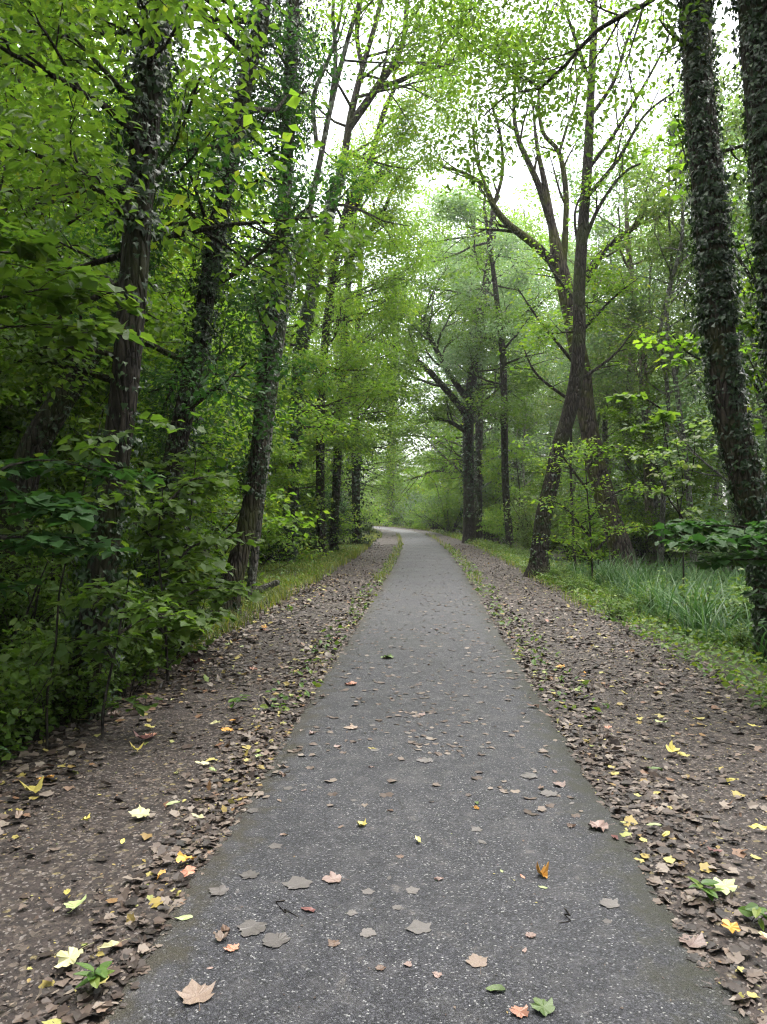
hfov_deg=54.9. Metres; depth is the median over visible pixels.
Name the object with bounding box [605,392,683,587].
maple sapling
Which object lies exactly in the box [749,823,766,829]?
fallen leaf
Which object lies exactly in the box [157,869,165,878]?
fallen leaf
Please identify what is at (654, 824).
fallen leaf
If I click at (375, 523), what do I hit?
understorey tree
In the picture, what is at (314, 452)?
broadleaf tree
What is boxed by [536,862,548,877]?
fallen leaf
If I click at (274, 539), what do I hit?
understorey tree
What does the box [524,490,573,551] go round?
willow bush
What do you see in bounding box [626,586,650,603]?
nettle clump
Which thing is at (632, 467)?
willow tree
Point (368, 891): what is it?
fallen leaf
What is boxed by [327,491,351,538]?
holly bush
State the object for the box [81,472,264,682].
sycamore sapling
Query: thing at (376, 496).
understorey tree
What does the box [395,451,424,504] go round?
willow tree
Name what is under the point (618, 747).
fallen leaf
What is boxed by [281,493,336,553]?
holly bush
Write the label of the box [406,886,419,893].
fallen leaf
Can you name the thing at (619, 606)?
nettle clump
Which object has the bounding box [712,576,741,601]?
nettle clump
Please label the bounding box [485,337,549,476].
slender tree
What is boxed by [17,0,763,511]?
sky
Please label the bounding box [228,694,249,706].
seedling
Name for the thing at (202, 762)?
fallen leaf
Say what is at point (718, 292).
ivy clad tree
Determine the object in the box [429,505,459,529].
elder bush
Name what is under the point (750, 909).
seedling
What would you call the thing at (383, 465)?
broadleaf tree
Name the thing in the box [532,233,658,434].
slender tree
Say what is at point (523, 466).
willow tree
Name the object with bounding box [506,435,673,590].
young tree
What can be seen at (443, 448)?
willow tree
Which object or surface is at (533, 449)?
broadleaf tree
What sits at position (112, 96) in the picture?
broadleaf tree
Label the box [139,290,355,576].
understorey tree
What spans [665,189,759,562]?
slender tree
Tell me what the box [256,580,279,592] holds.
fallen log
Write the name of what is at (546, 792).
fallen leaf
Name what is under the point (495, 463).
understorey tree
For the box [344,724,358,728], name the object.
fallen leaf
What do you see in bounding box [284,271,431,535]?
broadleaf tree
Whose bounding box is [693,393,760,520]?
willow tree
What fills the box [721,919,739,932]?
fallen leaf
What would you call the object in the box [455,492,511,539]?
blackthorn bush
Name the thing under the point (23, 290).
tree
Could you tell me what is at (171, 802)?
fallen leaf
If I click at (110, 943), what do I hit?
fallen leaf
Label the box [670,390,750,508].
broadleaf tree
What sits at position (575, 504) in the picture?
blackthorn bush
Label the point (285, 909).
twig
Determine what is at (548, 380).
slender tree
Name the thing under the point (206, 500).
understorey tree
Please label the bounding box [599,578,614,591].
nettle clump
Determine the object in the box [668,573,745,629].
nettle clump
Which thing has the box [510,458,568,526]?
understorey tree
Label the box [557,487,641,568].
elder bush
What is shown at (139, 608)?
sycamore sapling
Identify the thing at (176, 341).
understorey tree
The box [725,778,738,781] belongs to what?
fallen leaf
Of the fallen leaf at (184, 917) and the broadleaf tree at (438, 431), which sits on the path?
the fallen leaf at (184, 917)
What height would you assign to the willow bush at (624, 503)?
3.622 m
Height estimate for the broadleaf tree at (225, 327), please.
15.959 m
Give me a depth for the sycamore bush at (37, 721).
5.31 m
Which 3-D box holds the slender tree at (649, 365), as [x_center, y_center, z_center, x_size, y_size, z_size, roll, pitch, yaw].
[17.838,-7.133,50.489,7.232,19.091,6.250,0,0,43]
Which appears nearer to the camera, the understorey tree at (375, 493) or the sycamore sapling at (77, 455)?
the sycamore sapling at (77, 455)
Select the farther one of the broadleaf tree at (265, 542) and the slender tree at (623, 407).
the slender tree at (623, 407)
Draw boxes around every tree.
[0,0,271,607]
[0,0,282,725]
[0,0,329,493]
[0,0,385,611]
[0,0,385,664]
[0,4,222,559]
[0,7,212,487]
[0,17,100,463]
[0,29,250,468]
[0,139,334,616]
[0,219,156,547]
[0,225,157,652]
[0,231,207,577]
[0,316,192,616]
[0,395,26,495]
[11,213,296,585]
[30,125,300,563]
[30,243,290,565]
[93,90,376,514]
[134,426,237,566]
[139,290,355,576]
[158,190,287,468]
[158,377,301,573]
[166,0,341,617]
[195,316,334,560]
[202,429,283,568]
[214,0,554,565]
[216,385,350,560]
[224,373,371,557]
[227,319,333,501]
[240,37,481,557]
[244,0,542,604]
[248,123,465,550]
[260,214,437,547]
[276,439,342,516]
[283,297,388,524]
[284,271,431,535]
[286,286,420,505]
[305,352,396,526]
[332,0,766,662]
[342,274,439,526]
[350,177,573,543]
[359,157,586,498]
[360,465,402,523]
[360,483,383,506]
[362,444,382,502]
[366,194,566,533]
[367,424,412,496]
[371,475,405,525]
[380,468,422,525]
[388,190,572,510]
[390,463,438,526]
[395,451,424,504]
[397,201,619,483]
[403,445,462,529]
[406,207,639,537]
[412,388,489,499]
[415,1,728,572]
[415,423,458,500]
[415,455,462,529]
[419,165,567,549]
[420,214,564,540]
[436,267,556,535]
[442,444,488,505]
[448,468,500,531]
[453,443,520,535]
[454,336,550,479]
[460,469,513,536]
[462,350,566,532]
[476,431,560,541]
[481,147,671,571]
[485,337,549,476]
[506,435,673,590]
[509,357,584,494]
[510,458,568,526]
[513,212,720,507]
[518,299,608,489]
[519,0,683,577]
[522,283,618,496]
[528,204,641,560]
[528,435,589,519]
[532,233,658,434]
[533,211,726,542]
[540,345,660,498]
[541,75,756,569]
[542,227,721,517]
[544,365,622,491]
[551,379,725,566]
[557,296,633,499]
[562,85,758,571]
[565,188,694,504]
[569,28,755,578]
[589,189,703,539]
[595,292,691,438]
[596,216,687,421]
[599,342,658,460]
[612,326,728,505]
[612,387,677,494]
[617,358,727,500]
[622,93,766,481]
[627,0,766,632]
[638,75,760,570]
[642,359,766,569]
[649,220,748,551]
[652,165,761,551]
[661,65,766,440]
[662,277,765,490]
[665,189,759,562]
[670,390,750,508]
[672,315,758,495]
[679,276,766,482]
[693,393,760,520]
[701,82,764,471]
[714,363,766,471]
[724,140,761,314]
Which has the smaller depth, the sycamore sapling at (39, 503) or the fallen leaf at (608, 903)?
the fallen leaf at (608, 903)
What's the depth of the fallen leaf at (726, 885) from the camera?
3.18 m
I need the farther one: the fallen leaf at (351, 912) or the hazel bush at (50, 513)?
the hazel bush at (50, 513)
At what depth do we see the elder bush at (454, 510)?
70.96 m
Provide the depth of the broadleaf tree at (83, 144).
19.21 m
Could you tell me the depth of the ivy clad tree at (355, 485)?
36.80 m
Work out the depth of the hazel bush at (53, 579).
8.30 m
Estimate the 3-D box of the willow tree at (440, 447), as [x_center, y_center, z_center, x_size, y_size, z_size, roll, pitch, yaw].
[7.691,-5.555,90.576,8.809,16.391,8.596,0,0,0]
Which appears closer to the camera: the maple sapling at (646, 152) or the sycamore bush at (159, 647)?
the sycamore bush at (159, 647)
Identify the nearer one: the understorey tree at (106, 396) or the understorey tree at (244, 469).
the understorey tree at (106, 396)
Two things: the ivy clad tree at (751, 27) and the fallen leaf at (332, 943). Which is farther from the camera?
the ivy clad tree at (751, 27)
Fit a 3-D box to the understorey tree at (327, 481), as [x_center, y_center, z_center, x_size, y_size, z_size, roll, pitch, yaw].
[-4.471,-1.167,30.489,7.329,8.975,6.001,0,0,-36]
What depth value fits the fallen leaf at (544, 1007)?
2.42 m
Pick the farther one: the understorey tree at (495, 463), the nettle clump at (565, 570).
the understorey tree at (495, 463)
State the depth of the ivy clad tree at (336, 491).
30.24 m
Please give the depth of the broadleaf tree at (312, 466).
36.00 m
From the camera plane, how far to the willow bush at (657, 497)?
36.78 m
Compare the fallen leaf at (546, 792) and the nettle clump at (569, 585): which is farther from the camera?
the nettle clump at (569, 585)
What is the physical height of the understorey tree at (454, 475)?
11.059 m
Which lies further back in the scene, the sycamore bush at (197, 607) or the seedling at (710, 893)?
the sycamore bush at (197, 607)
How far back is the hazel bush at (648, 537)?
26.76 m
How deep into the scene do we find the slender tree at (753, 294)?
22.28 m
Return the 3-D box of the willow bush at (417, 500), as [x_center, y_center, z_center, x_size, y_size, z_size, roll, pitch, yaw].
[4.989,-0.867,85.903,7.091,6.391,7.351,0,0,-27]
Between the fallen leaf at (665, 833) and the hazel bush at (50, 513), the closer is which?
the fallen leaf at (665, 833)
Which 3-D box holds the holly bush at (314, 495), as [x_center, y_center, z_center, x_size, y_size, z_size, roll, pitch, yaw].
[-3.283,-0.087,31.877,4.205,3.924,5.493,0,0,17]
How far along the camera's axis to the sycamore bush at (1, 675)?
5.12 m
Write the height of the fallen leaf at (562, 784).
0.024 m
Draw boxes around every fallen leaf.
[15,810,22,817]
[19,776,43,792]
[36,775,53,779]
[53,943,91,967]
[64,895,85,912]
[99,938,129,947]
[108,709,119,716]
[128,805,149,817]
[129,741,143,750]
[133,730,152,738]
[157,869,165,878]
[166,801,179,804]
[175,915,192,919]
[175,979,215,1010]
[176,851,193,862]
[180,865,195,876]
[191,813,203,817]
[195,761,214,764]
[209,885,228,895]
[213,930,228,940]
[220,924,229,931]
[221,727,232,731]
[223,943,238,950]
[236,919,266,936]
[239,870,259,878]
[247,808,257,812]
[261,750,273,754]
[262,932,290,947]
[268,843,282,848]
[282,876,311,888]
[301,907,314,911]
[322,871,348,882]
[328,939,339,946]
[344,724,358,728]
[345,681,356,684]
[347,909,357,915]
[356,819,366,825]
[360,928,375,937]
[361,888,374,893]
[375,965,385,970]
[381,654,393,657]
[392,905,401,909]
[404,961,411,965]
[405,919,430,933]
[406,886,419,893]
[417,757,432,762]
[432,971,442,977]
[466,953,487,973]
[472,826,482,831]
[485,984,505,990]
[509,1004,528,1017]
[520,772,537,778]
[525,932,535,937]
[530,997,554,1015]
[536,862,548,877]
[537,789,557,796]
[553,781,565,786]
[587,820,607,831]
[599,898,619,907]
[602,918,611,922]
[610,745,625,749]
[646,823,661,825]
[647,766,662,770]
[662,831,669,836]
[666,741,679,751]
[671,688,683,694]
[677,752,689,757]
[678,932,706,947]
[707,846,721,852]
[712,877,736,894]
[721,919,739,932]
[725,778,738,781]
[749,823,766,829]
[757,931,766,937]
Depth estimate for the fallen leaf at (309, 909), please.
3.03 m
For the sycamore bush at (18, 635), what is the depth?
7.01 m
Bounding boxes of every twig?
[275,900,298,916]
[560,908,570,922]
[703,737,754,749]
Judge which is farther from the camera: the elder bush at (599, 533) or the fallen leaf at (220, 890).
the elder bush at (599, 533)
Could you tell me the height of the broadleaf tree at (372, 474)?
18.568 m
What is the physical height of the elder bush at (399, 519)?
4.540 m
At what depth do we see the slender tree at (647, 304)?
37.72 m
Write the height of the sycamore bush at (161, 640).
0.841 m
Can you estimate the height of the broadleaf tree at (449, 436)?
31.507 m
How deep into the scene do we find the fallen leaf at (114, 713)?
5.91 m
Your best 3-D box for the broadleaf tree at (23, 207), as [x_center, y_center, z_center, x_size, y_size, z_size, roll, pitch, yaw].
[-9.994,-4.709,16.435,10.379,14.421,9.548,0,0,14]
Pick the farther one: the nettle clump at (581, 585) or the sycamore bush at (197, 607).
the nettle clump at (581, 585)
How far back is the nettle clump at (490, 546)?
32.73 m
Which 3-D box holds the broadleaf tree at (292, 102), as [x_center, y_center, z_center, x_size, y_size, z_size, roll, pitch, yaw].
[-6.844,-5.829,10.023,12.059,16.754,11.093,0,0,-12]
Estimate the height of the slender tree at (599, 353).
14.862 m
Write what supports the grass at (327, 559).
on the ground at (74, 845)
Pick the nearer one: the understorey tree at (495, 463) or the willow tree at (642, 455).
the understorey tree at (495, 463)
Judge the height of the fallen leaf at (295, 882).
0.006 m
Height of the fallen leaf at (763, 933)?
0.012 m
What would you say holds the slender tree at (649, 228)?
on the ground at (74, 845)
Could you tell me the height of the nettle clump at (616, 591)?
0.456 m
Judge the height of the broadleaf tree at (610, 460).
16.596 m
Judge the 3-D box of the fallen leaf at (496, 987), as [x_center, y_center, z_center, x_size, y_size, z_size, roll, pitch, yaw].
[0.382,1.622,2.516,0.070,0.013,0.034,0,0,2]
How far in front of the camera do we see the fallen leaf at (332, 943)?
2.79 m
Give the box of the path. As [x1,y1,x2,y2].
[99,526,754,1023]
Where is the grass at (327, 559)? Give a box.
[23,524,666,724]
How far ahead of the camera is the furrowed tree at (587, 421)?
24.41 m
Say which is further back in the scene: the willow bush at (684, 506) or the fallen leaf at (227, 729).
the willow bush at (684, 506)
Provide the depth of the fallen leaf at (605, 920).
2.95 m
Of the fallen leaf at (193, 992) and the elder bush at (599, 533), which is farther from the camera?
the elder bush at (599, 533)
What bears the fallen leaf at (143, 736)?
on the ground at (74, 845)
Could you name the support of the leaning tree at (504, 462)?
on the ground at (74, 845)
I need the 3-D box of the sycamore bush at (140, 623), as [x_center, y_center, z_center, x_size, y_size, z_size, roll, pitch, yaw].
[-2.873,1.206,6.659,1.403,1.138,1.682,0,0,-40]
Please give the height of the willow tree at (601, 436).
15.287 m
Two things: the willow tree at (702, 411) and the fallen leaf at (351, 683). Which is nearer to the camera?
the fallen leaf at (351, 683)
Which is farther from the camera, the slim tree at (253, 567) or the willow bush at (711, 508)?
the willow bush at (711, 508)
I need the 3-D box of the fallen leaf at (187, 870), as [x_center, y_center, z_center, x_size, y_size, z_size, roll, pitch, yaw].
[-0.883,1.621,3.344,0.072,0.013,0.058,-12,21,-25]
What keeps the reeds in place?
on the ground at (74, 845)
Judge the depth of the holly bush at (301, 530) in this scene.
27.10 m
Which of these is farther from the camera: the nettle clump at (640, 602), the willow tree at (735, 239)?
the willow tree at (735, 239)
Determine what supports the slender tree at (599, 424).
on the ground at (74, 845)
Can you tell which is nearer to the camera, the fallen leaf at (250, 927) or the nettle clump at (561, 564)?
the fallen leaf at (250, 927)
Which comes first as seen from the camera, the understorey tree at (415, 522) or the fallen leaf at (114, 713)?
the fallen leaf at (114, 713)
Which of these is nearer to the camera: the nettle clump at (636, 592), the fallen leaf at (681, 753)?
the fallen leaf at (681, 753)
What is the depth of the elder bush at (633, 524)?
27.54 m
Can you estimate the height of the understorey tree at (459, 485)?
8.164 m
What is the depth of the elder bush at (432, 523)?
72.72 m
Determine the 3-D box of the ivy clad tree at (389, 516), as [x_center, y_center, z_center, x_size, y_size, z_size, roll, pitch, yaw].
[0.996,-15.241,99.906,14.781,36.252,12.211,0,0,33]
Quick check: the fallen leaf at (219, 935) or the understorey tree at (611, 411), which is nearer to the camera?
the fallen leaf at (219, 935)
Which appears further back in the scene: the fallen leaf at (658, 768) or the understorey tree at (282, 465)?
the understorey tree at (282, 465)
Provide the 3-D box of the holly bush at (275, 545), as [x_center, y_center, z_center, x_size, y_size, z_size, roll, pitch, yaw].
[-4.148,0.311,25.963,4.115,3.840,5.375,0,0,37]
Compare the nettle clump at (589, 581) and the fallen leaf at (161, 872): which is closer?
the fallen leaf at (161, 872)
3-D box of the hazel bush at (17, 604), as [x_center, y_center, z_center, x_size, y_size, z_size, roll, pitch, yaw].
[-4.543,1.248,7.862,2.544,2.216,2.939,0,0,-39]
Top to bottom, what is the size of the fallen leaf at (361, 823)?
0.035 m
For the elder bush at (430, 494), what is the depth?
76.06 m
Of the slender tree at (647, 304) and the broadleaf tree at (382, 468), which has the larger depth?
the broadleaf tree at (382, 468)
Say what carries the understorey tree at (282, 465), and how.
on the ground at (74, 845)
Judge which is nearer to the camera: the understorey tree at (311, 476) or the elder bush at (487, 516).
the understorey tree at (311, 476)
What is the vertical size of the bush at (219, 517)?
4.436 m
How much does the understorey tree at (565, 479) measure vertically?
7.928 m
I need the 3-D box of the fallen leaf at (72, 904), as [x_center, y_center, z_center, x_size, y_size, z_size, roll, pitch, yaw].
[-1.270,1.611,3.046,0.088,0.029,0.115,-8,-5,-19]
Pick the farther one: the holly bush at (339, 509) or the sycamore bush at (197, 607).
the holly bush at (339, 509)
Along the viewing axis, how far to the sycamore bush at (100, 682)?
5.73 m
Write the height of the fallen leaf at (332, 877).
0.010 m
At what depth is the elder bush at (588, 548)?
25.80 m
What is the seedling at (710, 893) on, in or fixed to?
on the ground at (74, 845)
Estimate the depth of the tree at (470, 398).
41.66 m
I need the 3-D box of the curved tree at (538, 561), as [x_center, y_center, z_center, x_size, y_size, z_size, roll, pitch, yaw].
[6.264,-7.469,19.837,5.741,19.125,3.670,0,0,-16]
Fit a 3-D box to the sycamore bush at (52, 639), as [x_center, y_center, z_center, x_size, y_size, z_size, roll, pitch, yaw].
[-2.829,1.307,6.146,1.126,0.914,1.350,0,0,-43]
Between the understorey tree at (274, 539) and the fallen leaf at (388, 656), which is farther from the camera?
the understorey tree at (274, 539)
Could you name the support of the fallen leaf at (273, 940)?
on the path
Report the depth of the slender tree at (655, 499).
26.34 m
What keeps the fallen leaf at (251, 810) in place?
on the path
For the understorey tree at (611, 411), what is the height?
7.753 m
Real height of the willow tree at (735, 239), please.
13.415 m
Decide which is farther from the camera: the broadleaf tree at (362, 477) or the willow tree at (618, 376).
the broadleaf tree at (362, 477)
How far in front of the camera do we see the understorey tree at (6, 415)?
11.22 m
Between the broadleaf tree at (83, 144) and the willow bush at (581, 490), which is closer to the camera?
the broadleaf tree at (83, 144)
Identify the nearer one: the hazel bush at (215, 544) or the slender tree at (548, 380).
the hazel bush at (215, 544)
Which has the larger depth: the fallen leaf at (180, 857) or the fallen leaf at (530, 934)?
the fallen leaf at (180, 857)
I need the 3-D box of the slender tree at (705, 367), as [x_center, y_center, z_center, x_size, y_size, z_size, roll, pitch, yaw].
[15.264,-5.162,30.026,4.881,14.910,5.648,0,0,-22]
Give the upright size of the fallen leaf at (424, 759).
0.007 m
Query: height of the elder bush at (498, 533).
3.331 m
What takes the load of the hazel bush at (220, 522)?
on the ground at (74, 845)
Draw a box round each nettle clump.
[363,525,372,532]
[486,541,498,549]
[546,565,564,580]
[552,559,563,568]
[558,571,583,590]
[559,565,571,575]
[571,574,600,594]
[574,572,595,591]
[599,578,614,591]
[601,580,626,599]
[604,592,640,619]
[622,589,657,617]
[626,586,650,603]
[632,567,681,604]
[656,607,684,630]
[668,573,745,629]
[709,568,755,636]
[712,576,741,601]
[716,620,754,649]
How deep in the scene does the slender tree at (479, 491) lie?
46.77 m
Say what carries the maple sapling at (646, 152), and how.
on the ground at (74, 845)
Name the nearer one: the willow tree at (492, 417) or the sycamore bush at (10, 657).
the sycamore bush at (10, 657)
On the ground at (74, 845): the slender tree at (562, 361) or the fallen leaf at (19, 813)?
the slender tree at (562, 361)
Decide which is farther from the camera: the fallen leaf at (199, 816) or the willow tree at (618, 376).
the willow tree at (618, 376)
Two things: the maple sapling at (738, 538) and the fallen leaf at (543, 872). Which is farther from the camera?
the maple sapling at (738, 538)
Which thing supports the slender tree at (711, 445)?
on the ground at (74, 845)
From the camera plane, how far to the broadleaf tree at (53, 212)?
13.56 m
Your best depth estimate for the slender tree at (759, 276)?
20.82 m
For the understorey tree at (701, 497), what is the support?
on the ground at (74, 845)
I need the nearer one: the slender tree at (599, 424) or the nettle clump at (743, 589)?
the nettle clump at (743, 589)
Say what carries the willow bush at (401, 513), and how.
on the ground at (74, 845)
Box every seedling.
[74,961,114,990]
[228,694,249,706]
[687,876,723,900]
[738,902,766,930]
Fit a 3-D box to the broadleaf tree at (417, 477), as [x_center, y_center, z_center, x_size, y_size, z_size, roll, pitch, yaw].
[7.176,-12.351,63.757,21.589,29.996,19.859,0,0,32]
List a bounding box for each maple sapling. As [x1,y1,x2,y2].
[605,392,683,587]
[624,418,717,620]
[633,121,766,468]
[648,518,766,628]
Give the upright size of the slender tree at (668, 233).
16.273 m
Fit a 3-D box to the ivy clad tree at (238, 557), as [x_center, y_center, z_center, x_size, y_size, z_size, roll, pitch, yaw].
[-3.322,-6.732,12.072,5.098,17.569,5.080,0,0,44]
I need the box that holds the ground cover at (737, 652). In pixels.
[0,529,766,766]
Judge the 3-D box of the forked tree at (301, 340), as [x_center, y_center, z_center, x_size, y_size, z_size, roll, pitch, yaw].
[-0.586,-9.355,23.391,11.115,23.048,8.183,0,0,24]
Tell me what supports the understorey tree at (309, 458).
on the ground at (74, 845)
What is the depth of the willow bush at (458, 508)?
65.83 m
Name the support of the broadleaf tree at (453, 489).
on the ground at (74, 845)
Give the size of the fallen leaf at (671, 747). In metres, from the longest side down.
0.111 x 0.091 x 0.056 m
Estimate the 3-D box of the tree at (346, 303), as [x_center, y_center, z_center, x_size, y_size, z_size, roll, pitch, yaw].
[-1.183,-7.735,27.050,8.698,19.572,9.636,0,0,-19]
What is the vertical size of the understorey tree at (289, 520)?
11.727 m
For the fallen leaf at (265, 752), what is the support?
on the ground at (74, 845)
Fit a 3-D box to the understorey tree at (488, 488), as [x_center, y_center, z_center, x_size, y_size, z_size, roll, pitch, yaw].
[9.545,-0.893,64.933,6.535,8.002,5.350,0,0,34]
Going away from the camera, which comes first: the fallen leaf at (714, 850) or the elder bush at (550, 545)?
the fallen leaf at (714, 850)
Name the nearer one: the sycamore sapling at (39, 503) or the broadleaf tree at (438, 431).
the sycamore sapling at (39, 503)
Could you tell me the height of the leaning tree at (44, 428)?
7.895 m
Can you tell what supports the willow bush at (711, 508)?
on the ground at (74, 845)
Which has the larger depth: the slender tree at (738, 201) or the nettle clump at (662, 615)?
the slender tree at (738, 201)
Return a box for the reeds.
[552,545,766,665]
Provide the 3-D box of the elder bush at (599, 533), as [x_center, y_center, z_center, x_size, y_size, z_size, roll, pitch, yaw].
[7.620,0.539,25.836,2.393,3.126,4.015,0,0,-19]
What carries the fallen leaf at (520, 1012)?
on the path
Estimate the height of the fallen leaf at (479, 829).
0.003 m
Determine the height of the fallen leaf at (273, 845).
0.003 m
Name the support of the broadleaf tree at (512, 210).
on the ground at (74, 845)
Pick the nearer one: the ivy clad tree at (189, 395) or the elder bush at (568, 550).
the ivy clad tree at (189, 395)
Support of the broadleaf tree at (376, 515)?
on the ground at (74, 845)
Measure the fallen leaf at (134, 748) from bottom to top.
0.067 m
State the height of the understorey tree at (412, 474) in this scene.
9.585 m
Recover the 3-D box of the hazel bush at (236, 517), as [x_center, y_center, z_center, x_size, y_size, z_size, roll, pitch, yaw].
[-4.845,0.245,20.389,5.187,3.910,4.490,0,0,-33]
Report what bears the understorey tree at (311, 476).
on the ground at (74, 845)
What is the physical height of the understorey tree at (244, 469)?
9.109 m
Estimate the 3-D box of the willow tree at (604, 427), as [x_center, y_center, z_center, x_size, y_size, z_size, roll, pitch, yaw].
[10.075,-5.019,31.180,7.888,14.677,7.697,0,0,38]
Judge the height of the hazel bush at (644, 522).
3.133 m
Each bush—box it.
[0,476,147,659]
[0,557,60,650]
[0,582,156,681]
[0,615,43,678]
[0,617,100,739]
[0,645,82,744]
[0,661,81,760]
[0,663,25,734]
[2,456,80,631]
[5,613,125,718]
[28,575,159,661]
[33,647,136,722]
[60,424,270,588]
[74,585,184,679]
[99,409,250,574]
[108,632,173,697]
[114,578,183,605]
[114,593,184,668]
[140,573,234,657]
[197,456,285,580]
[200,509,237,579]
[238,476,306,570]
[259,485,332,562]
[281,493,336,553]
[299,467,366,551]
[300,477,375,538]
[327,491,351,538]
[351,502,371,524]
[372,499,383,523]
[385,475,427,527]
[395,502,412,526]
[399,479,449,529]
[406,483,446,528]
[414,491,453,528]
[419,486,462,532]
[424,498,440,529]
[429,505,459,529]
[435,491,461,531]
[453,492,462,527]
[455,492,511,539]
[482,496,514,542]
[482,499,500,539]
[496,480,582,550]
[511,508,561,553]
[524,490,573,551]
[526,518,559,548]
[550,480,625,557]
[555,506,584,560]
[556,460,622,518]
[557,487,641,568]
[564,483,646,566]
[566,515,607,568]
[576,471,639,509]
[587,475,668,560]
[618,492,666,559]
[620,493,679,559]
[621,500,684,565]
[622,482,681,522]
[638,491,715,566]
[668,489,721,537]
[672,437,766,581]
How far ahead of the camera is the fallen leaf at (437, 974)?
2.60 m
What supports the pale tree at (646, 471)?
on the ground at (74, 845)
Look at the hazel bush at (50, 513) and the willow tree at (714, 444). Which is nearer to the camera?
the hazel bush at (50, 513)
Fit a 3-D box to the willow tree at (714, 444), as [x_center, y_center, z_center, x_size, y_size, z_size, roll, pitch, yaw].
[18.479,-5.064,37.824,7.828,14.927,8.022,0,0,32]
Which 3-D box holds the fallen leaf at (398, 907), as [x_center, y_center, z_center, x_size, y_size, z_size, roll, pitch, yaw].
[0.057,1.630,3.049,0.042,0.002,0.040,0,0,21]
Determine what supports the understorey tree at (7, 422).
on the ground at (74, 845)
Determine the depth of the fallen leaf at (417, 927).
2.90 m
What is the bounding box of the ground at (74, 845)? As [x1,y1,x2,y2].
[0,515,766,1023]
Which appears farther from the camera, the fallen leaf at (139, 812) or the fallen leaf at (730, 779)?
the fallen leaf at (730, 779)
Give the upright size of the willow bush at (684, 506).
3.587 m
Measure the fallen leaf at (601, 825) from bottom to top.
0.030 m
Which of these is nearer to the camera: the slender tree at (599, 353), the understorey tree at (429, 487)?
the slender tree at (599, 353)
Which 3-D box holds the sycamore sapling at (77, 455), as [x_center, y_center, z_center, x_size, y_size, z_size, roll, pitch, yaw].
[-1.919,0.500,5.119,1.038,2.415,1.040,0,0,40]
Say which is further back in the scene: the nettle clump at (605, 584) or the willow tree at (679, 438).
the willow tree at (679, 438)
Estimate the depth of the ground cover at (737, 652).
9.73 m
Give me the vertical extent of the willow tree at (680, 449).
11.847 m
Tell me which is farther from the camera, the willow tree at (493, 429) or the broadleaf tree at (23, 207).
the willow tree at (493, 429)
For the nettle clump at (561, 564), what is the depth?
22.56 m
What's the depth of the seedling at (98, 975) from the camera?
2.52 m
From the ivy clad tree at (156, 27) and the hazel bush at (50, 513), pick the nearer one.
the ivy clad tree at (156, 27)
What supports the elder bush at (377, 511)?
on the ground at (74, 845)
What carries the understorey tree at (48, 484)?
on the ground at (74, 845)
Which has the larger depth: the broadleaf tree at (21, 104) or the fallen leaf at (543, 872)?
the broadleaf tree at (21, 104)
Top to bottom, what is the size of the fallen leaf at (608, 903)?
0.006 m
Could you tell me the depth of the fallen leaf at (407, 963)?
2.66 m
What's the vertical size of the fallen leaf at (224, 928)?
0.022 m
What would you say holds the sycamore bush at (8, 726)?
on the ground at (74, 845)
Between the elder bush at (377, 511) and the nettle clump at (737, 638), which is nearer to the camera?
the nettle clump at (737, 638)
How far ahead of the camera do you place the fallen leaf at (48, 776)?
4.50 m
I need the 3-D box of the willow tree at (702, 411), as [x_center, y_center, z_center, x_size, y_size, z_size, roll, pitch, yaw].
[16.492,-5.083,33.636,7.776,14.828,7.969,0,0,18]
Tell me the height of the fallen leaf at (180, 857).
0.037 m
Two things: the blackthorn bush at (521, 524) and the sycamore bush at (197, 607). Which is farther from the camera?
the blackthorn bush at (521, 524)
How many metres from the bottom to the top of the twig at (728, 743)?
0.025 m
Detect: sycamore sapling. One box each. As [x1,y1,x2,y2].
[0,453,165,601]
[3,410,206,747]
[30,569,218,737]
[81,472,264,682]
[137,445,238,652]
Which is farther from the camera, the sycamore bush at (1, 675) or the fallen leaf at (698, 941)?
the sycamore bush at (1, 675)
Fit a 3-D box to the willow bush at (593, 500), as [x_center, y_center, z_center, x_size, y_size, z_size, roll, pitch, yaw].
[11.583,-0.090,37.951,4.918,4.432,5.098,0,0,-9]
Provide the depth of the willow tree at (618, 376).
28.88 m
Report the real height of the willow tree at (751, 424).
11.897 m
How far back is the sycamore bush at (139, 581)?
8.97 m
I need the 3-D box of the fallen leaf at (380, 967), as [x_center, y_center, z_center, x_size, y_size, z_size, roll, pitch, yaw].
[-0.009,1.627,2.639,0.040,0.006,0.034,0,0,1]
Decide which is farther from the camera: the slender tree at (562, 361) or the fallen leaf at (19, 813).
the slender tree at (562, 361)
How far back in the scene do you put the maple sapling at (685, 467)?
12.98 m
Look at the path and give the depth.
3.33 m
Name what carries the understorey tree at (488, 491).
on the ground at (74, 845)
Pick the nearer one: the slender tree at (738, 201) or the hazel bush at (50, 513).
the hazel bush at (50, 513)
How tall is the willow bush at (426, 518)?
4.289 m
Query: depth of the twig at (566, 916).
2.99 m
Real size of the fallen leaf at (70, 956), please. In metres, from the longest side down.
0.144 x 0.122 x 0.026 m
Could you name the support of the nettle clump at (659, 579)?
on the ground at (74, 845)

